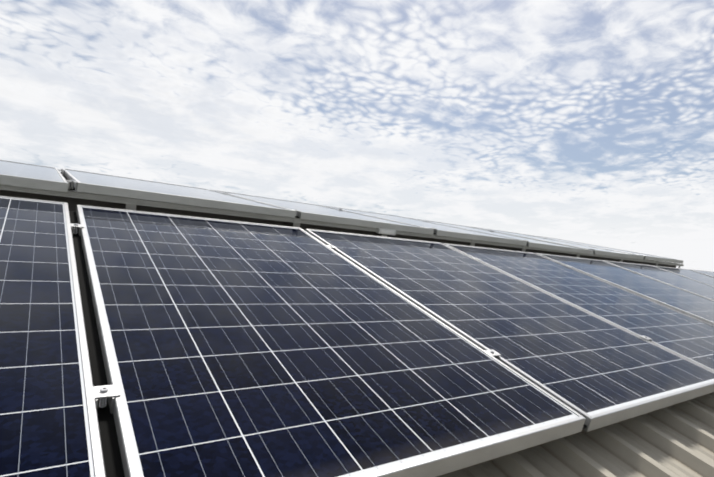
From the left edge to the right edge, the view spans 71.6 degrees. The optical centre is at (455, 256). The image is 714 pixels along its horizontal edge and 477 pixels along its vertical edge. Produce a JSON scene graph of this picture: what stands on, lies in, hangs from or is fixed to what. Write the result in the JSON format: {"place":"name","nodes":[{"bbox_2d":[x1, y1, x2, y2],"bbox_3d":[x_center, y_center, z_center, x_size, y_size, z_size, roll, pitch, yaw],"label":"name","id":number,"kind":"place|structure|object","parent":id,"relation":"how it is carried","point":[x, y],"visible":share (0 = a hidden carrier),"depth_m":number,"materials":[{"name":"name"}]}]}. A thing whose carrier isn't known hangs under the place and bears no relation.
{"place":"outdoors","nodes":[
{"label":"outdoors","id":0,"kind":"place"},
{"bbox_2d":[0,0,713,271],"label":"sky","id":1,"kind":"structure","parent":0,"point":[591,122],"materials":[{"name":"white"}]},
{"bbox_2d":[437,392,713,476],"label":"roof sheet","id":2,"kind":"object","parent":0,"point":[676,440],"visible":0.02,"depth_m":1.41,"materials":[{"name":"beige metal"}]},
{"bbox_2d":[125,199,136,210],"bbox_3d":[-1.512,-0.196,2.239,0.040,0.134,0.048,5,14,-41],"label":"leg","id":3,"kind":"object","parent":2,"relation":"on","point":[131,206],"visible":0.29,"depth_m":2.24,"materials":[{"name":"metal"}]},
{"bbox_2d":[293,219,300,227],"bbox_3d":[-0.913,-0.146,2.767,0.040,0.134,0.048,5,14,-41],"label":"leg","id":4,"kind":"object","parent":2,"relation":"on","point":[296,224],"visible":0.23,"depth_m":2.77,"materials":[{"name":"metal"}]},
{"bbox_2d":[0,190,675,267],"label":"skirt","id":5,"kind":"object","parent":2,"relation":"attached to","point":[73,203],"visible":0.22,"depth_m":2.66,"materials":[{"name":"grey metal"}]},
{"bbox_2d":[0,184,683,265],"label":"rail","id":6,"kind":"object","parent":2,"relation":"on","point":[92,196],"visible":0.81,"depth_m":2.58,"materials":[{"name":"metal"}]},
{"bbox_2d":[0,160,68,191],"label":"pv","id":7,"kind":"object","parent":6,"relation":"on","point":[30,175],"visible":1,"depth_m":2.15,"materials":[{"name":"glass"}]},
{"bbox_2d":[60,172,76,190],"bbox_3d":[-2.293,-0.453,2.817,0.029,0.006,1.948,5,7,-41],"label":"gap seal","id":8,"kind":"object","parent":7,"relation":"attached to","point":[70,183],"visible":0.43,"depth_m":2.28,"materials":[{"name":"black rubber"}]},
{"bbox_2d":[66,180,76,190],"bbox_3d":[-1.680,-0.307,2.108,0.047,0.054,0.050,5,7,-41],"label":"clamp","id":9,"kind":"object","parent":6,"relation":"attached to","point":[72,185],"visible":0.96,"depth_m":2.10,"materials":[{"name":"metal"}]},
{"bbox_2d":[62,168,295,217],"bbox_3d":[-1.912,-0.435,3.150,0.982,0.042,1.956,5,6,-41],"label":"solar panel","id":10,"kind":"object","parent":6,"relation":"on","point":[96,183],"visible":0.96,"depth_m":2.59,"materials":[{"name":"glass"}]},
{"bbox_2d":[294,209,301,217],"bbox_3d":[-0.923,-0.243,2.776,0.047,0.054,0.050,5,7,-41],"label":"clamp","id":11,"kind":"object","parent":6,"relation":"attached to","point":[297,213],"visible":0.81,"depth_m":2.77,"materials":[{"name":"metal"}]},
{"bbox_2d":[213,190,433,234],"bbox_3d":[-1.154,-0.369,3.819,0.982,0.040,1.956,5,6,-41],"label":"solar panel","id":12,"kind":"object","parent":6,"relation":"on","point":[318,213],"visible":0.94,"depth_m":3.31,"materials":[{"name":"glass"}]},
{"bbox_2d":[376,228,395,234],"bbox_3d":[-0.460,-0.164,3.172,0.130,0.034,0.044,5,14,-41],"label":"box","id":13,"kind":"object","parent":6,"relation":"attached to","point":[386,231],"visible":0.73,"depth_m":3.15,"materials":[{"name":"grey plastic"}]},
{"bbox_2d":[320,205,526,245],"bbox_3d":[-0.397,-0.306,4.486,0.982,0.040,1.956,5,7,-41],"label":"solar panel","id":14,"kind":"object","parent":6,"relation":"on","point":[448,231],"visible":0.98,"depth_m":4.03,"materials":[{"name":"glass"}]},
{"bbox_2d":[406,217,592,254],"bbox_3d":[0.359,-0.238,5.155,0.982,0.040,1.956,5,7,-41],"label":"solar panel","id":15,"kind":"object","parent":6,"relation":"on","point":[534,243],"visible":0.56,"depth_m":4.72,"materials":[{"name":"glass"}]},
{"bbox_2d":[468,226,643,259],"bbox_3d":[1.118,-0.179,5.822,0.982,0.042,1.956,5,7,-41],"label":"solar panel","id":16,"kind":"object","parent":6,"relation":"on","point":[601,251],"visible":0.65,"depth_m":5.41,"materials":[{"name":"glass"}]},
{"bbox_2d":[525,234,682,263],"bbox_3d":[1.876,-0.118,6.490,0.982,0.040,1.956,5,7,-41],"label":"solar panel","id":17,"kind":"object","parent":6,"relation":"on","point":[655,258],"visible":0.46,"depth_m":6.06,"materials":[{"name":"glass"}]},
{"bbox_2d":[535,253,713,324],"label":"solar panel","id":18,"kind":"object","parent":2,"relation":"on","point":[701,308],"visible":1,"depth_m":3.75,"materials":[{"name":"glass"}]},
{"bbox_2d":[690,269,713,276],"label":"solar panel","id":19,"kind":"object","parent":2,"relation":"on","point":[710,273],"visible":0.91,"depth_m":6.11,"materials":[{"name":"glass"}]},
{"bbox_3d":[2.012,0.234,4.776,13.336,0.040,0.040,5,14,-41],"label":"rail","id":20,"kind":"object","parent":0,"visible":0},
{"bbox_2d":[0,196,105,476],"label":"solar panel","id":21,"kind":"object","parent":20,"relation":"on","point":[49,426],"visible":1,"depth_m":0.95,"materials":[{"name":"glass"}]},
{"bbox_2d":[68,223,83,235],"bbox_3d":[-1.390,-0.093,1.759,0.047,0.054,0.050,5,14,-41],"label":"clamp","id":22,"kind":"object","parent":20,"relation":"attached to","point":[76,225],"visible":0.88,"depth_m":1.75,"materials":[{"name":"metal"}]},
{"bbox_2d":[69,211,124,476],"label":"gap between panels","id":23,"kind":"object","parent":22,"relation":"attached to","point":[113,464],"visible":0.67,"depth_m":1.01,"materials":[{"name":"black metal"}]},
{"bbox_2d":[76,205,585,476],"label":"solar panel","id":24,"kind":"object","parent":20,"relation":"on","point":[229,348],"visible":0.98,"depth_m":1.19,"materials":[{"name":"glass"}]},
{"bbox_2d":[326,245,336,250],"bbox_3d":[-0.632,-0.029,2.427,0.047,0.054,0.050,5,14,-41],"label":"clamp","id":25,"kind":"object","parent":20,"relation":"attached to","point":[332,247],"visible":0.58,"depth_m":2.42,"materials":[{"name":"metal"}]},
{"bbox_2d":[305,229,713,431],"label":"solar panel","id":26,"kind":"object","parent":20,"relation":"on","point":[596,372],"visible":0.94,"depth_m":1.95,"materials":[{"name":"glass"}]},
{"bbox_2d":[443,243,713,371],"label":"solar panel","id":27,"kind":"object","parent":20,"relation":"on","point":[688,337],"visible":0.96,"depth_m":2.86,"materials":[{"name":"glass"}]},
{"bbox_2d":[602,260,713,300],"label":"solar panel","id":28,"kind":"object","parent":20,"relation":"on","point":[683,283],"visible":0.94,"depth_m":4.63,"materials":[{"name":"glass"}]},
{"bbox_2d":[652,265,713,285],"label":"solar panel","id":29,"kind":"object","parent":20,"relation":"on","point":[698,276],"visible":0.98,"depth_m":5.45,"materials":[{"name":"glass"}]},
{"bbox_3d":[2.756,0.593,3.899,13.336,0.040,0.040,5,14,-41],"label":"rail","id":30,"kind":"object","parent":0,"visible":0},
{"bbox_2d":[93,384,120,413],"bbox_3d":[-0.646,0.266,0.881,0.047,0.054,0.050,5,14,-41],"label":"clamp","id":31,"kind":"object","parent":30,"relation":"attached to","point":[105,392],"visible":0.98,"depth_m":0.88,"materials":[{"name":"metal"}]},
{"bbox_2d":[483,349,500,359],"bbox_3d":[0.111,0.330,1.550,0.047,0.054,0.050,5,14,-41],"label":"clamp","id":32,"kind":"object","parent":30,"relation":"attached to","point":[495,354],"visible":0.52,"depth_m":1.54,"materials":[{"name":"metal"}]},
{"bbox_2d":[639,335,651,341],"bbox_3d":[0.869,0.394,2.218,0.047,0.054,0.050,5,14,-41],"label":"clamp","id":33,"kind":"object","parent":30,"relation":"on","point":[646,338],"visible":0.4,"depth_m":2.21,"materials":[{"name":"metal"}]}
]}

